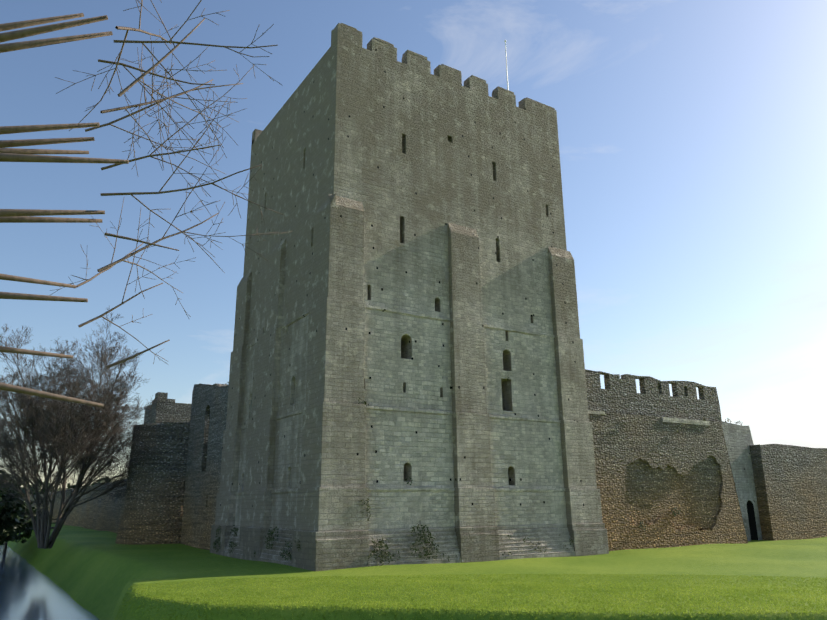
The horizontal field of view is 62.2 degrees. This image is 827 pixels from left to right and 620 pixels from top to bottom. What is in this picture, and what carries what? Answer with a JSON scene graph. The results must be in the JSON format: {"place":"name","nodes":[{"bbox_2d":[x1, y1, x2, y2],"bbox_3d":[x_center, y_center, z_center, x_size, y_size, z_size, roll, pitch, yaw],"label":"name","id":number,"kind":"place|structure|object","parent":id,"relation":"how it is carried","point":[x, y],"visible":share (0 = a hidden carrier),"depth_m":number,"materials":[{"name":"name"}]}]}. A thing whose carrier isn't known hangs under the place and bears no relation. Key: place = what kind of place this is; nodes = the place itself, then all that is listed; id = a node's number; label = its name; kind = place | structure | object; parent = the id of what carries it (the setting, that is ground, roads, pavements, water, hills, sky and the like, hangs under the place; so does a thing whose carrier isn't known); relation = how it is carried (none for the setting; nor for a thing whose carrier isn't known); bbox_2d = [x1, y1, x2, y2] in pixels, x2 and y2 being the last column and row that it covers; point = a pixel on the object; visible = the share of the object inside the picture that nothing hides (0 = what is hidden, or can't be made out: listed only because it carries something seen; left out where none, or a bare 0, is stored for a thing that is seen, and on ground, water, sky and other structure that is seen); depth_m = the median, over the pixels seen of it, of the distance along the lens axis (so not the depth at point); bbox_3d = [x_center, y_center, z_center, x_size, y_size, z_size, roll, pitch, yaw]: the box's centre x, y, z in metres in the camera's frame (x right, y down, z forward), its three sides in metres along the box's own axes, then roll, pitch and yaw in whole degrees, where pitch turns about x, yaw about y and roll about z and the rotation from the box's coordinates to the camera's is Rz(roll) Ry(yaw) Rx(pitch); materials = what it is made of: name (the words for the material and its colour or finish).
{"place":"outdoors","nodes":[
{"label":"outdoors","id":0,"kind":"place"},
{"bbox_2d":[0,545,98,619],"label":"moat water","id":1,"kind":"structure","parent":0,"point":[28,591],"depth_m":46.98,"materials":[{"name":"blue liquid"}]},
{"bbox_2d":[0,0,826,490],"label":"sky","id":2,"kind":"structure","parent":0,"point":[692,134],"materials":[{"name":"blue"}]},
{"bbox_2d":[7,522,826,619],"bbox_3d":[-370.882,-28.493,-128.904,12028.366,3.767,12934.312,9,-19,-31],"label":"lawn","id":3,"kind":"structure","parent":0,"point":[97,574],"depth_m":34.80,"materials":[{"name":"green plant"}]},
{"bbox_2d":[0,469,47,544],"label":"evergreen shrubs","id":4,"kind":"object","parent":3,"relation":"on","point":[12,522],"visible":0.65,"depth_m":81.65,"materials":[{"name":"green plant"}]},
{"bbox_2d":[3,540,7,553],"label":"evergreen shrub trunks","id":5,"kind":"object","parent":4,"relation":"attached to","point":[5,548],"visible":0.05,"depth_m":89.51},
{"bbox_2d":[8,475,113,496],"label":"distant treeline","id":6,"kind":"object","parent":3,"relation":"on","point":[68,484],"visible":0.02,"depth_m":262.12,"materials":[{"name":"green plant"}]},
{"bbox_2d":[23,479,126,532],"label":"stone wall","id":7,"kind":"structure","parent":3,"relation":"on","point":[96,514],"depth_m":104.22,"materials":[{"name":"grey stone"}]},
{"bbox_2d":[0,305,177,548],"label":"bare tree","id":8,"kind":"object","parent":3,"relation":"on","point":[60,435],"visible":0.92,"depth_m":62.78,"materials":[{"name":"brown plant"}]},
{"bbox_2d":[0,0,291,406],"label":"tree branches","id":9,"kind":"object","parent":3,"relation":"on","point":[7,154],"visible":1,"depth_m":4.44,"materials":[{"name":"brown plant"}]},
{"bbox_2d":[115,422,189,544],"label":"stone tower","id":10,"kind":"structure","parent":3,"relation":"on","point":[152,513],"depth_m":62.40,"materials":[{"name":"grey stone"}]},
{"bbox_2d":[144,392,190,423],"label":"ruined wall top","id":11,"kind":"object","parent":3,"relation":"on","point":[170,410],"depth_m":87.35,"materials":[{"name":"grey stone"}]},
{"bbox_2d":[180,383,228,549],"bbox_3d":[-16.425,12.706,57.284,1.480,14.811,13.400,9,-19,-31],"label":"turret","id":12,"kind":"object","parent":3,"relation":"on","point":[208,417],"depth_m":57.95,"materials":[{"name":"grey stone"}]},
{"bbox_2d":[210,23,608,570],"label":"castle keep","id":13,"kind":"structure","parent":3,"relation":"on","point":[411,281],"depth_m":45.10,"materials":[{"name":"grey stone"}]},
{"bbox_2d":[504,40,507,89],"bbox_3d":[7.853,-18.837,57.164,0.400,8.640,0.400,9,-19,-31],"label":"flagpole","id":14,"kind":"object","parent":13,"relation":"on","point":[506,64],"visible":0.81,"depth_m":57.63,"materials":[{"name":"white metal"}]},
{"bbox_2d":[199,377,742,565],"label":"wall plants","id":15,"kind":"object","parent":3,"relation":"on","point":[271,533],"depth_m":39.11,"materials":[{"name":"green plant"}]},
{"bbox_2d":[588,412,747,550],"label":"wall","id":16,"kind":"structure","parent":3,"relation":"on","point":[652,472],"depth_m":52.48,"materials":[{"name":"brown stone"}]},
{"bbox_2d":[588,410,709,425],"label":"ledge wall","id":17,"kind":"structure","parent":16,"relation":"attached to","point":[684,421],"depth_m":55.02,"materials":[{"name":"grey stone"}]},
{"bbox_2d":[585,369,721,423],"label":"wall","id":18,"kind":"structure","parent":16,"relation":"on","point":[617,394],"depth_m":54.35,"materials":[{"name":"grey stone"}]},
{"bbox_2d":[721,421,761,540],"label":"stone wall","id":19,"kind":"structure","parent":3,"relation":"on","point":[738,440],"depth_m":60.63,"materials":[{"name":"grey stone"}]},
{"bbox_2d":[749,444,826,540],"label":"wall","id":20,"kind":"structure","parent":3,"relation":"on","point":[790,481],"depth_m":62.20,"materials":[{"name":"grey stone"}]}
]}

